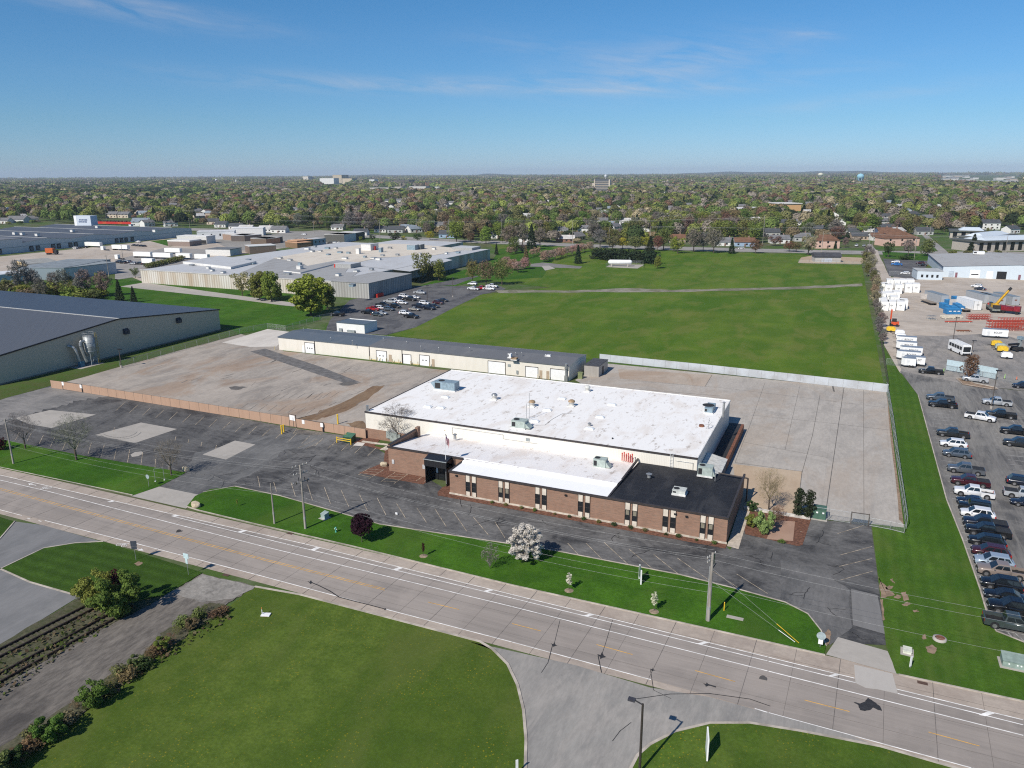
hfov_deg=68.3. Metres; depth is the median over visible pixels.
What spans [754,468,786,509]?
bare tree
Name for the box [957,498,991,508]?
jeep
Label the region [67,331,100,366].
dust collector
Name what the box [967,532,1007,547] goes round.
suv
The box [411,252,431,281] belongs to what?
broadleaf tree
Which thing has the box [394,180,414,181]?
flat block
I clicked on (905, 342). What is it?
cargo trailer
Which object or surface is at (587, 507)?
window
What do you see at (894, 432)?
fence
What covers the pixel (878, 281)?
bare tree
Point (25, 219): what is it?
house
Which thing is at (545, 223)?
broadleaf tree
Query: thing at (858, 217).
broadleaf tree
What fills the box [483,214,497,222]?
broadleaf tree
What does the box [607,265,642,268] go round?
tank pad
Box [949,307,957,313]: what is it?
trash bin
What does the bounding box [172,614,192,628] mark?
bush
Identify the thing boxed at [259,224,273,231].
house
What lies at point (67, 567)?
drive island
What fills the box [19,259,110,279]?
roof
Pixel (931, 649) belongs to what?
soil patch
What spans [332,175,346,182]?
hospital tower
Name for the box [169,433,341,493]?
pale lot lane
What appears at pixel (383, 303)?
pickup truck
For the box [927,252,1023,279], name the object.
contractor hall
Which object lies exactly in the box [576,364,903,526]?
yard
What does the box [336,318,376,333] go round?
white outbuilding
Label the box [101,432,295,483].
tyre mark
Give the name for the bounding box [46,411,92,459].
bare tree
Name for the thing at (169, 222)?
house
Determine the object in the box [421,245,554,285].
park lawn
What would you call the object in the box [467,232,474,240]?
broadleaf tree
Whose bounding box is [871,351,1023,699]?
mown strip
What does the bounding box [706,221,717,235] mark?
broadleaf tree
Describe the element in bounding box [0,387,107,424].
pale lot corner
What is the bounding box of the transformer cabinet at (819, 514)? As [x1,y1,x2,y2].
[811,504,826,521]
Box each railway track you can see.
[0,606,93,659]
[0,614,120,685]
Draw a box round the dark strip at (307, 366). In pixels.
[250,349,360,382]
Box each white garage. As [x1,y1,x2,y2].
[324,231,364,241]
[332,233,355,241]
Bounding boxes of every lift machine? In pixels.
[889,309,898,326]
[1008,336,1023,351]
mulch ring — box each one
[564,588,573,592]
[649,609,658,613]
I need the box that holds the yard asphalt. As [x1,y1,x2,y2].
[895,334,1023,390]
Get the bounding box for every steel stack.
[940,315,962,318]
[945,321,972,322]
[967,314,990,319]
[985,320,1023,330]
[997,317,1023,325]
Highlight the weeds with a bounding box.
[0,603,230,749]
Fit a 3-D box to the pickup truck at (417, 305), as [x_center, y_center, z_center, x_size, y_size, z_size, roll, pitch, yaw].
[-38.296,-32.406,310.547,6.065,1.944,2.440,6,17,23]
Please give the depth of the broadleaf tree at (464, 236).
605.30 m
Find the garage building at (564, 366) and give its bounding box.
[278,329,586,381]
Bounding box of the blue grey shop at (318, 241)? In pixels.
[306,237,325,245]
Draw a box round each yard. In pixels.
[0,238,279,280]
[67,334,447,431]
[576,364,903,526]
[882,277,1023,371]
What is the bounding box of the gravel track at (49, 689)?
[0,574,251,746]
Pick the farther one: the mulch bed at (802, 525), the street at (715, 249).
the street at (715, 249)
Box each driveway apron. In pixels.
[133,487,197,507]
[826,637,895,673]
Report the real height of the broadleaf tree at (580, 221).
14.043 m
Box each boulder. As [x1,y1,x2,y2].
[181,466,189,471]
[191,501,199,507]
[380,462,387,466]
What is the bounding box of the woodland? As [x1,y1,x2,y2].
[0,171,1023,241]
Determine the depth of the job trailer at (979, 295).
316.28 m
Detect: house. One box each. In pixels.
[0,217,13,223]
[8,215,30,222]
[28,215,38,219]
[105,211,118,217]
[117,211,132,217]
[131,217,149,225]
[136,210,146,214]
[139,219,154,226]
[162,219,177,226]
[193,212,204,218]
[207,217,219,224]
[214,220,228,227]
[228,222,244,228]
[238,224,254,226]
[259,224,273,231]
[270,225,289,232]
[330,223,345,229]
[353,227,369,234]
[374,225,387,232]
[387,224,405,232]
[406,224,421,232]
[435,221,443,225]
[438,230,454,237]
[491,231,505,238]
[556,233,574,242]
[557,225,568,230]
[573,231,585,239]
[577,224,588,231]
[612,222,621,228]
[619,217,630,223]
[666,233,685,242]
[714,236,733,245]
[733,236,755,246]
[764,227,780,235]
[768,233,790,243]
[791,231,810,241]
[811,233,840,248]
[812,224,824,229]
[846,227,861,232]
[849,231,868,239]
[863,227,875,232]
[868,231,883,240]
[873,226,891,232]
[874,230,919,245]
[879,222,894,226]
[881,212,890,217]
[881,227,903,233]
[882,216,889,223]
[909,210,919,214]
[912,226,933,234]
[923,214,934,218]
[977,218,1000,229]
[1000,224,1020,233]
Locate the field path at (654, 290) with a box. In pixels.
[494,284,862,292]
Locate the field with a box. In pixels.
[392,255,883,383]
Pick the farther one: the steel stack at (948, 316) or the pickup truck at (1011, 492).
the steel stack at (948, 316)
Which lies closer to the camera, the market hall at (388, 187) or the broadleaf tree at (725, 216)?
the broadleaf tree at (725, 216)
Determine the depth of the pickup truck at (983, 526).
113.09 m
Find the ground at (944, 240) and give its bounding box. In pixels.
[0,174,1023,767]
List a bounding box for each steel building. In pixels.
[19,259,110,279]
[28,261,116,278]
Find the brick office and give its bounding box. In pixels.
[387,426,748,543]
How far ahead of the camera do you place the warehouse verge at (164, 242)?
628.81 m
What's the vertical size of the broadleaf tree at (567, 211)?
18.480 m
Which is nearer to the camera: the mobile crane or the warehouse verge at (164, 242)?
the mobile crane
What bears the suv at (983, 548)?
on the car park
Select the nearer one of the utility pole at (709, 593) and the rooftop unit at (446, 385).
the utility pole at (709, 593)
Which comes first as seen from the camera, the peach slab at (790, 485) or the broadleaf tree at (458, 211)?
the peach slab at (790, 485)
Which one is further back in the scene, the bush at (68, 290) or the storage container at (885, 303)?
the bush at (68, 290)
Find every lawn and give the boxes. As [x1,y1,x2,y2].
[0,441,185,495]
[0,517,13,536]
[19,587,523,767]
[24,278,326,368]
[187,487,825,653]
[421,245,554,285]
[633,724,950,767]
[882,252,927,259]
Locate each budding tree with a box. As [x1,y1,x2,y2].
[51,285,62,294]
[59,276,74,284]
[463,216,476,231]
[466,259,480,280]
[476,260,495,278]
[492,258,512,284]
[653,235,665,250]
[654,227,673,249]
[696,215,714,223]
[729,209,740,216]
[749,239,763,253]
[860,250,871,266]
[864,262,873,276]
[869,269,879,279]
[911,216,922,226]
[959,354,979,375]
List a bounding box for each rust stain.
[299,385,384,419]
[347,421,365,428]
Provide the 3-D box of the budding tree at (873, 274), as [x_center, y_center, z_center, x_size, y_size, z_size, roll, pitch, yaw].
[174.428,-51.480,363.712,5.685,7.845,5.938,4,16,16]
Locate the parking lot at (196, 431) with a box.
[0,386,885,644]
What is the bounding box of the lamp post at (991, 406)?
[990,370,1001,408]
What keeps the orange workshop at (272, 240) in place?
on the warehouse yard at (91, 253)
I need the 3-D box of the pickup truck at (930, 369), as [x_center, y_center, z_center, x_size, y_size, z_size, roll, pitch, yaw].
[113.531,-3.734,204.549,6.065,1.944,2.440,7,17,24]
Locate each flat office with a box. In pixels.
[167,239,201,245]
[177,235,215,243]
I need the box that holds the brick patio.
[767,520,794,540]
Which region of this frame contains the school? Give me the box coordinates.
[737,202,802,210]
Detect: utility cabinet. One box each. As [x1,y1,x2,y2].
[318,510,330,520]
[578,371,583,378]
[900,645,913,656]
[997,650,1023,672]
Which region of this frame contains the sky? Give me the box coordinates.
[0,0,1023,177]
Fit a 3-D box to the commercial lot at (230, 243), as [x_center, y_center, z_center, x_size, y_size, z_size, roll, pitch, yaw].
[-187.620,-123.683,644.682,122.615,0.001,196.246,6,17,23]
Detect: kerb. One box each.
[0,521,15,538]
[0,541,103,568]
[0,568,75,595]
[1,467,131,495]
[186,506,824,655]
[204,486,826,645]
[254,586,527,767]
[629,721,958,767]
[899,674,1023,701]
[918,395,1023,642]
[956,378,998,388]
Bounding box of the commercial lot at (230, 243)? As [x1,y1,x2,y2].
[216,230,373,250]
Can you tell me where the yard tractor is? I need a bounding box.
[114,254,124,258]
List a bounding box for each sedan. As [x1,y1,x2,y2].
[370,312,382,316]
[396,300,407,304]
[408,307,420,310]
[955,494,989,501]
[983,586,1023,599]
[1009,496,1023,506]
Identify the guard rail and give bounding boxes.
[336,437,351,444]
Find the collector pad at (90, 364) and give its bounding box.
[71,362,102,368]
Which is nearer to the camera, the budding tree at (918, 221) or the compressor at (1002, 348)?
the compressor at (1002, 348)
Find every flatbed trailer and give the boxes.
[920,294,936,304]
[949,299,970,311]
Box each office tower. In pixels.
[303,176,311,179]
[592,179,610,190]
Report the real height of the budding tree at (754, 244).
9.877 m
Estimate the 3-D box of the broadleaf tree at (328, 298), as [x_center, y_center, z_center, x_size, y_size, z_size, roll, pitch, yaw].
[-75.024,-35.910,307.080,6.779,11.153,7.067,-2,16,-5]
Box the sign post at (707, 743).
[705,727,708,760]
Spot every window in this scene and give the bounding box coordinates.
[465,475,470,495]
[471,476,476,496]
[498,481,502,501]
[504,482,509,502]
[535,488,539,508]
[542,489,546,509]
[578,501,582,515]
[585,503,589,517]
[624,503,630,524]
[632,504,637,526]
[662,510,668,531]
[669,513,675,532]
[699,515,705,538]
[707,516,713,539]
[979,243,983,250]
[987,242,991,250]
[994,242,999,250]
[1010,242,1014,249]
[1018,242,1022,249]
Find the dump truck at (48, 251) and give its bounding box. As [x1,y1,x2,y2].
[45,248,58,254]
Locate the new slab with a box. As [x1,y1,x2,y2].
[222,329,286,346]
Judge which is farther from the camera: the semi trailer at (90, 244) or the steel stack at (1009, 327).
the semi trailer at (90, 244)
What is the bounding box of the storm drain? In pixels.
[917,680,927,685]
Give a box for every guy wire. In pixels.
[712,581,794,641]
[718,573,798,642]
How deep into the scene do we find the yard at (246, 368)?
202.49 m
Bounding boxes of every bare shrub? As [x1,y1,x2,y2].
[68,700,81,708]
[106,673,117,684]
[144,648,154,656]
[162,632,175,643]
[481,542,498,565]
[766,507,783,522]
[771,505,786,514]
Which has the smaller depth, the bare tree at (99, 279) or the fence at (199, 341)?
the fence at (199, 341)
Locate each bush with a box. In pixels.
[0,283,16,290]
[0,437,7,449]
[0,744,28,767]
[0,749,10,767]
[12,283,32,291]
[16,288,37,293]
[18,723,38,740]
[18,735,45,760]
[28,712,67,744]
[34,286,60,294]
[43,282,61,288]
[58,285,87,296]
[58,709,79,726]
[69,568,118,609]
[71,289,96,297]
[71,581,94,599]
[74,678,109,708]
[83,568,140,618]
[89,288,108,296]
[96,681,116,696]
[102,568,119,584]
[109,663,129,676]
[116,664,136,682]
[127,654,143,666]
[133,656,152,670]
[143,263,152,267]
[144,643,166,655]
[153,636,170,649]
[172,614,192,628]
[184,617,199,629]
[190,606,206,618]
[210,607,225,616]
[217,605,228,613]
[589,248,602,258]
[595,248,607,259]
[601,247,614,259]
[608,249,619,259]
[614,248,627,259]
[621,249,632,259]
[625,249,640,261]
[632,250,647,262]
[638,250,651,263]
[643,250,661,263]
[744,513,757,527]
[747,500,758,511]
[752,510,775,534]
[898,255,913,259]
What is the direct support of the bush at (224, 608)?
on the scrub soil at (180, 636)
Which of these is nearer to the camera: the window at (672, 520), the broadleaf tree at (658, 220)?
the window at (672, 520)
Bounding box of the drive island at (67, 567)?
[2,542,201,602]
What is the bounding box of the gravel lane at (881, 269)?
[871,250,893,289]
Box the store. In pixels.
[993,177,1003,179]
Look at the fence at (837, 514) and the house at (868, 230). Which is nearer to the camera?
the fence at (837, 514)
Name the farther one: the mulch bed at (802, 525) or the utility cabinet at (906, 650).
the mulch bed at (802, 525)
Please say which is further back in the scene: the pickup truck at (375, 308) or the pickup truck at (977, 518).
the pickup truck at (375, 308)
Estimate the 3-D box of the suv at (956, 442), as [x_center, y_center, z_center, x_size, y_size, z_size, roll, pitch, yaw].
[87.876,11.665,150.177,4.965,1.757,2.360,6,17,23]
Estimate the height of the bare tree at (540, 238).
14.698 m
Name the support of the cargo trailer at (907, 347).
on the yard asphalt
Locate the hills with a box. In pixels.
[4,171,1012,178]
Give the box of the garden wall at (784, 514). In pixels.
[744,506,809,519]
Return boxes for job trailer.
[924,290,948,302]
[956,296,982,309]
[966,290,991,302]
[981,292,1005,304]
[993,292,1019,304]
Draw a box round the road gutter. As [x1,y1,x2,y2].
[0,468,1023,767]
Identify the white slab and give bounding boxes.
[353,442,364,445]
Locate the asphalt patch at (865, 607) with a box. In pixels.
[851,589,884,633]
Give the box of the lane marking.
[1,475,1023,767]
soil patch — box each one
[825,629,830,644]
[879,578,894,597]
[880,599,884,619]
[901,592,908,600]
[926,645,936,653]
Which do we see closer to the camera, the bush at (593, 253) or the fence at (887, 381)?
the fence at (887, 381)
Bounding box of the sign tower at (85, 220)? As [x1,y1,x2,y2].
[73,215,97,225]
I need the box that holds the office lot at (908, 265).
[883,259,927,279]
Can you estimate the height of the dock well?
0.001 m
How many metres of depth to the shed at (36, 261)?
438.74 m
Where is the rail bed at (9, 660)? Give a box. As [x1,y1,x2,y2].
[0,596,160,683]
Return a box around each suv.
[383,306,394,310]
[390,303,400,308]
[398,310,410,314]
[418,300,429,304]
[432,300,443,304]
[467,281,477,284]
[939,437,967,447]
[942,447,971,458]
[959,505,996,518]
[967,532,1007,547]
[970,542,1011,557]
[971,284,982,286]
[973,551,1015,566]
[979,573,1023,592]
[1005,473,1023,485]
[1012,381,1023,388]
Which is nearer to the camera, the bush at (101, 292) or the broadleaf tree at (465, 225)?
the bush at (101, 292)
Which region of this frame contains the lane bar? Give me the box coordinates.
[979,712,993,715]
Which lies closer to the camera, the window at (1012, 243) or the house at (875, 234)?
the window at (1012, 243)
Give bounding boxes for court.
[798,256,865,263]
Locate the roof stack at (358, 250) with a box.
[355,248,360,253]
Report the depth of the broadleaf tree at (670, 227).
600.22 m
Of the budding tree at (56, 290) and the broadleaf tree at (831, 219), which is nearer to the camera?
the budding tree at (56, 290)
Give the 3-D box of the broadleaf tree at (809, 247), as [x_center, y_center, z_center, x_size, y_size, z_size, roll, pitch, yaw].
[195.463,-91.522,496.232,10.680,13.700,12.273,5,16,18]
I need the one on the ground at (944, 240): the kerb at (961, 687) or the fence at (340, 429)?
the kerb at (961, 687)
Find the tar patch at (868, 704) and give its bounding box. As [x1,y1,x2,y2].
[854,698,881,710]
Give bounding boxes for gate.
[62,381,82,392]
[288,414,296,427]
[293,418,322,431]
[850,512,869,525]
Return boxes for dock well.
[714,423,740,457]
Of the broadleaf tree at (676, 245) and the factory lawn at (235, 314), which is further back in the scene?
the broadleaf tree at (676, 245)
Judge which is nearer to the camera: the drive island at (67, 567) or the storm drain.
the storm drain
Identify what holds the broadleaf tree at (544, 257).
on the ground at (944, 240)
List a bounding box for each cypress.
[792,488,804,515]
[803,489,816,517]
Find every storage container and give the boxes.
[879,282,886,290]
[880,299,888,310]
[884,283,892,290]
[886,278,893,284]
[886,291,893,298]
[887,299,895,310]
[889,295,898,299]
[892,290,899,297]
[893,278,900,287]
[894,283,902,293]
[896,299,904,310]
[899,298,907,308]
[900,278,907,287]
[904,282,912,292]
[907,278,914,282]
[912,282,919,292]
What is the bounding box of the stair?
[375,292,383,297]
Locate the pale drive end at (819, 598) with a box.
[779,560,851,644]
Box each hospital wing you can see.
[320,178,338,183]
[342,178,356,183]
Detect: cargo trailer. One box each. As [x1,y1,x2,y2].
[894,340,916,348]
[896,335,916,341]
[896,345,922,354]
[896,349,920,358]
[899,356,916,367]
[905,355,925,365]
[982,328,1008,337]
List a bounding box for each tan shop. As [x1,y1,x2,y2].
[285,241,311,247]
[287,239,312,245]
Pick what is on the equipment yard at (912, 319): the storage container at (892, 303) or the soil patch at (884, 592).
the storage container at (892, 303)
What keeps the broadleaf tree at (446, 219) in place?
on the ground at (944, 240)
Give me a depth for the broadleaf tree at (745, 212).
757.25 m
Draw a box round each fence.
[50,380,62,388]
[82,384,288,425]
[119,323,285,366]
[285,313,331,329]
[323,422,365,437]
[599,354,888,391]
[799,259,859,264]
[817,507,850,522]
[869,518,905,532]
[880,332,888,382]
[887,383,907,527]
[944,365,1021,382]
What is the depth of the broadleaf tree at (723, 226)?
579.44 m
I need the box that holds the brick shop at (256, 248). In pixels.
[245,243,275,253]
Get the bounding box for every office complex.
[948,227,986,237]
[950,235,1023,251]
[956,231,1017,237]
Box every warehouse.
[0,224,191,254]
[364,369,730,472]
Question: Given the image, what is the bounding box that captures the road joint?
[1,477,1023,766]
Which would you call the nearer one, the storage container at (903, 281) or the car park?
the car park
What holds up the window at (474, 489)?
in the brick office
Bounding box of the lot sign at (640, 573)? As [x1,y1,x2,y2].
[639,564,641,584]
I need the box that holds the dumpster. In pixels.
[342,432,355,442]
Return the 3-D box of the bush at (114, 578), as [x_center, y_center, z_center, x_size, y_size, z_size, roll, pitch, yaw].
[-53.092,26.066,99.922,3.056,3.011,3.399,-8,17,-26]
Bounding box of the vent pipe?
[722,402,725,416]
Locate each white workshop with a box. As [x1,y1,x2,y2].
[197,230,235,238]
[232,227,265,234]
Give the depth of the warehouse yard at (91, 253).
535.94 m
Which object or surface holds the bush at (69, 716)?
on the scrub soil at (180, 636)
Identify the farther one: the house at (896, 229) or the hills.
the hills
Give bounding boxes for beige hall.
[0,291,220,384]
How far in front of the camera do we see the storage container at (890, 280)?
353.32 m
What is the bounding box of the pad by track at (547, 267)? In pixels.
[542,266,554,269]
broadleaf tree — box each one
[0,278,8,286]
[86,289,100,298]
[130,267,138,277]
[229,272,249,295]
[247,271,263,299]
[260,271,281,300]
[285,273,328,315]
[312,213,323,227]
[318,214,333,229]
[322,283,335,308]
[350,513,373,540]
[367,212,386,219]
[367,217,381,225]
[373,211,394,221]
[388,232,400,239]
[399,217,407,223]
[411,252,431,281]
[413,233,421,240]
[421,219,433,230]
[425,231,434,237]
[426,262,434,277]
[431,259,445,277]
[443,215,460,225]
[446,221,463,241]
[454,209,463,217]
[456,212,468,217]
[460,231,471,238]
[462,221,474,239]
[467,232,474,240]
[473,223,481,236]
[479,226,491,241]
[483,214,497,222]
[492,221,502,237]
[506,246,513,252]
[506,259,516,268]
[506,522,544,560]
[508,236,520,249]
[512,261,524,268]
[518,244,524,252]
[520,257,530,267]
[525,217,544,224]
[536,213,556,223]
[538,226,549,240]
[539,250,548,260]
[543,221,552,231]
[545,250,556,260]
[552,248,561,258]
[556,247,565,257]
[559,208,574,215]
[563,246,572,253]
[566,572,571,584]
[568,245,576,254]
[574,217,583,228]
[577,210,591,218]
[580,243,590,251]
[586,209,601,220]
[586,241,593,248]
[598,209,609,213]
[603,226,613,240]
[603,236,621,249]
[611,229,619,237]
[617,237,627,248]
[627,236,640,246]
[628,219,647,237]
[640,236,649,245]
[647,217,669,231]
[651,591,657,605]
[654,256,661,268]
[655,217,677,223]
[658,221,675,236]
[659,211,675,217]
[668,219,684,233]
[669,238,677,251]
[672,236,686,253]
[676,213,694,223]
[679,216,692,232]
[696,211,708,217]
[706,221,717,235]
[711,219,731,236]
[721,213,733,220]
[726,220,736,236]
[735,218,752,236]
[740,208,752,220]
[744,217,764,231]
[747,221,764,237]
[768,236,782,243]
[771,211,781,218]
[783,241,795,249]
[790,241,802,249]
[802,234,818,254]
[823,215,842,222]
[830,226,846,238]
[843,215,852,221]
[852,213,862,225]
[857,222,871,230]
[859,217,869,227]
[865,214,883,228]
[883,241,894,255]
[900,218,913,232]
[920,238,937,255]
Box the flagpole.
[444,430,448,458]
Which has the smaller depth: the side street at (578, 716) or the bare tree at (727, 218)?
the side street at (578, 716)
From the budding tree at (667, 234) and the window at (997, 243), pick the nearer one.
the window at (997, 243)
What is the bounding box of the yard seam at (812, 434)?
[620,375,885,505]
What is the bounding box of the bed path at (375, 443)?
[362,441,387,444]
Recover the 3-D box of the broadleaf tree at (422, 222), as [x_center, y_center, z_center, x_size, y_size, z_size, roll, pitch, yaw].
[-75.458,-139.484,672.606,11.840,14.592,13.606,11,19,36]
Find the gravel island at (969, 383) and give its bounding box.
[958,379,993,389]
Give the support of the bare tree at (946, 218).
on the ground at (944, 240)
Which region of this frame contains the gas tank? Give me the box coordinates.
[608,260,631,266]
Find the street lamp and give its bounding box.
[627,696,643,767]
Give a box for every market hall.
[370,187,404,188]
[409,186,429,188]
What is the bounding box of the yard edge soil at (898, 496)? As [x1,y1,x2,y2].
[887,398,903,523]
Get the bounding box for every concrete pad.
[16,410,95,427]
[97,423,175,442]
[203,441,254,458]
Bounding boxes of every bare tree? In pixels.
[3,411,40,448]
[5,259,30,284]
[22,268,41,286]
[31,277,48,293]
[45,272,57,285]
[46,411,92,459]
[54,269,71,285]
[72,277,86,292]
[74,268,95,289]
[91,270,111,296]
[148,437,183,475]
[291,213,303,226]
[341,211,356,229]
[355,212,365,227]
[360,214,377,232]
[378,402,411,432]
[422,222,431,232]
[495,213,506,222]
[500,225,518,241]
[515,223,528,244]
[532,219,544,236]
[534,227,547,242]
[557,213,568,222]
[585,221,600,242]
[587,216,596,224]
[592,229,606,243]
[654,212,664,222]
[684,228,702,251]
[696,231,709,249]
[704,228,724,252]
[721,216,735,230]
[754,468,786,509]
[801,222,816,234]
[827,219,845,233]
[842,237,848,244]
[861,245,875,260]
[864,253,877,266]
[870,284,878,293]
[870,290,881,302]
[871,277,883,288]
[871,298,878,306]
[873,316,884,325]
[874,302,882,310]
[874,306,882,314]
[876,323,883,333]
[878,312,888,325]
[878,332,887,342]
[891,217,906,227]
[901,239,916,254]
[938,212,952,231]
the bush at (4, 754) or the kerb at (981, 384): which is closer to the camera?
the bush at (4, 754)
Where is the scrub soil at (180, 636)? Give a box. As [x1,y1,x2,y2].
[0,603,227,767]
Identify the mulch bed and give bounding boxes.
[354,438,425,483]
[438,485,726,548]
[744,511,810,545]
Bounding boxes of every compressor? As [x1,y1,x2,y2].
[886,326,895,331]
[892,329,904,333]
[987,340,1002,344]
[992,343,1006,347]
[993,345,1008,351]
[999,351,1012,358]
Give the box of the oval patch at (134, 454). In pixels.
[131,452,141,456]
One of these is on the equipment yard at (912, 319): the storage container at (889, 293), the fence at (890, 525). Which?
the storage container at (889, 293)
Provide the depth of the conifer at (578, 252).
456.78 m
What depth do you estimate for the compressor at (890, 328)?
257.14 m
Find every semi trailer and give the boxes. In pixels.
[84,242,102,246]
[111,245,129,249]
[133,251,152,257]
[141,258,154,264]
[152,252,172,258]
[164,248,181,252]
[175,253,192,257]
[194,254,209,258]
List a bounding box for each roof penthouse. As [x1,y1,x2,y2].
[334,261,360,267]
[361,243,378,250]
[452,245,479,249]
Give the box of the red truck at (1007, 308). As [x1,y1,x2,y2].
[998,304,1021,314]
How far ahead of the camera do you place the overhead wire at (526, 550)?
99.91 m
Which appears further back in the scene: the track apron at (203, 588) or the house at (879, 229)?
the house at (879, 229)
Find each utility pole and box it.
[0,418,13,463]
[270,483,274,523]
[292,462,308,528]
[706,551,715,621]
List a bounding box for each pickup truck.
[329,311,344,316]
[361,309,375,313]
[366,305,380,310]
[375,302,389,305]
[383,298,396,302]
[403,296,416,300]
[403,313,418,318]
[411,303,425,306]
[413,290,425,294]
[421,305,435,309]
[467,286,479,289]
[482,286,494,289]
[918,366,943,374]
[926,392,954,401]
[928,398,957,408]
[936,427,969,438]
[946,461,985,475]
[950,473,990,488]
[953,483,995,499]
[962,374,988,383]
[962,513,1008,527]
[964,410,996,422]
[964,521,1012,538]
[975,560,1023,581]
[981,396,1012,406]
[981,610,1023,631]
[986,408,1016,419]
[986,595,1023,615]
[999,424,1023,434]
[1002,436,1023,446]
[1002,485,1023,497]
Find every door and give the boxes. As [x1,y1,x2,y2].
[304,342,314,353]
[376,350,386,360]
[402,354,411,363]
[419,355,429,365]
[488,361,505,374]
[525,366,537,377]
[550,368,564,380]
[948,271,953,276]
[969,270,979,277]
[986,271,992,278]
[996,271,1006,278]
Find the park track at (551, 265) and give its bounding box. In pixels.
[530,263,581,267]
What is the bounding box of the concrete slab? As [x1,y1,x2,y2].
[726,615,743,620]
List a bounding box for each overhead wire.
[8,440,296,490]
[9,445,296,496]
[300,469,709,557]
[306,498,704,591]
[307,472,702,558]
[308,464,711,549]
[309,493,706,584]
[654,226,868,227]
[713,586,1019,654]
[717,553,1018,615]
[724,562,1021,624]
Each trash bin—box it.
[939,302,948,308]
[943,307,952,313]
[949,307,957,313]
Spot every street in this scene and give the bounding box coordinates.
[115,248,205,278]
[191,228,499,243]
[472,642,868,767]
[492,241,1023,254]
[912,225,947,253]
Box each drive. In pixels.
[0,522,97,643]
[121,283,294,305]
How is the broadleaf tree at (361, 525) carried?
on the front lawn at (676, 602)
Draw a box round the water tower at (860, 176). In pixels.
[857,174,863,180]
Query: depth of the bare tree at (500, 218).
684.75 m
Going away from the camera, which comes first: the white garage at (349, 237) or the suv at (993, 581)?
the suv at (993, 581)
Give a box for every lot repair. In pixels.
[229,386,244,389]
[339,382,357,385]
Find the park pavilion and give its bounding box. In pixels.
[811,252,841,261]
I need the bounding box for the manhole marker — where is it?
[260,607,270,616]
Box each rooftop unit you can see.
[430,379,459,391]
[511,417,532,429]
[592,456,611,468]
[671,486,687,496]
[697,463,714,478]
[703,402,715,413]
[972,251,984,253]
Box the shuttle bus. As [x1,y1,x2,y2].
[948,339,971,354]
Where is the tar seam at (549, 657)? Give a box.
[311,582,768,740]
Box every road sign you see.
[130,541,136,557]
[183,553,188,574]
[817,632,825,645]
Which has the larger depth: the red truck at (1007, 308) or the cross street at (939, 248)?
the cross street at (939, 248)
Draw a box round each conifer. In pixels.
[114,279,124,300]
[129,286,137,301]
[523,245,528,257]
[527,224,536,248]
[573,245,582,262]
[646,236,655,252]
[728,238,735,253]
[966,234,977,250]
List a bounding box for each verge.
[0,328,238,399]
[152,239,170,245]
[491,245,861,258]
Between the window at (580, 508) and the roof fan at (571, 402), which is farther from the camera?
the roof fan at (571, 402)
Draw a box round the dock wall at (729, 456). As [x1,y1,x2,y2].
[726,424,743,469]
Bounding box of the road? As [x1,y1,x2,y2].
[0,476,1023,767]
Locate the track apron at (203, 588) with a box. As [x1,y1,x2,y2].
[173,575,253,602]
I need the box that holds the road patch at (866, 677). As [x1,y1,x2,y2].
[854,665,897,693]
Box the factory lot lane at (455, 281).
[418,276,477,286]
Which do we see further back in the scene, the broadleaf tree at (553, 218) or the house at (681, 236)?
the broadleaf tree at (553, 218)
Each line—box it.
[0,488,978,745]
[15,403,871,593]
[158,358,362,414]
[930,407,1023,640]
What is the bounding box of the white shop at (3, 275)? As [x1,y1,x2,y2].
[0,270,24,282]
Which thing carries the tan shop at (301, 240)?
on the ground at (944, 240)
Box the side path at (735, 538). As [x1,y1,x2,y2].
[727,510,749,548]
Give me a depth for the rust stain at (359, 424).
165.86 m
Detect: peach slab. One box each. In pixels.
[618,369,710,385]
[733,464,801,512]
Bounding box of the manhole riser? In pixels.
[932,634,946,642]
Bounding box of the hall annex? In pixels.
[912,268,943,279]
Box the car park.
[900,371,1023,641]
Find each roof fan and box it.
[490,393,498,400]
[527,400,536,407]
[567,399,575,406]
[584,385,590,391]
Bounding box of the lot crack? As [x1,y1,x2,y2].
[210,449,873,639]
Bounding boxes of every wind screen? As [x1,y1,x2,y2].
[946,359,964,372]
[977,365,998,378]
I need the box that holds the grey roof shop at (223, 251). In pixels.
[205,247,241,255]
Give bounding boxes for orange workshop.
[250,236,282,243]
[254,237,279,243]
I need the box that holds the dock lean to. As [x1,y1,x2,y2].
[702,452,727,473]
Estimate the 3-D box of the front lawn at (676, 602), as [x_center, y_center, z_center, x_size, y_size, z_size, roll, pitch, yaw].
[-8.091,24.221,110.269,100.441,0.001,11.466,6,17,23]
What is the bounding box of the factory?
[140,240,489,298]
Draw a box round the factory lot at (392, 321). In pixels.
[326,286,504,334]
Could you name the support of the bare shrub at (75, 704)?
on the scrub soil at (180, 636)
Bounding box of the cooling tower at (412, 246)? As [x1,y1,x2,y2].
[407,244,418,249]
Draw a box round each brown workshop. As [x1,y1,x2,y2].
[222,233,261,240]
[231,234,250,240]
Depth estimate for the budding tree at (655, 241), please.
526.53 m
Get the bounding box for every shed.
[17,258,55,264]
[584,358,607,376]
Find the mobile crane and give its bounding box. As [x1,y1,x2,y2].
[986,287,1011,312]

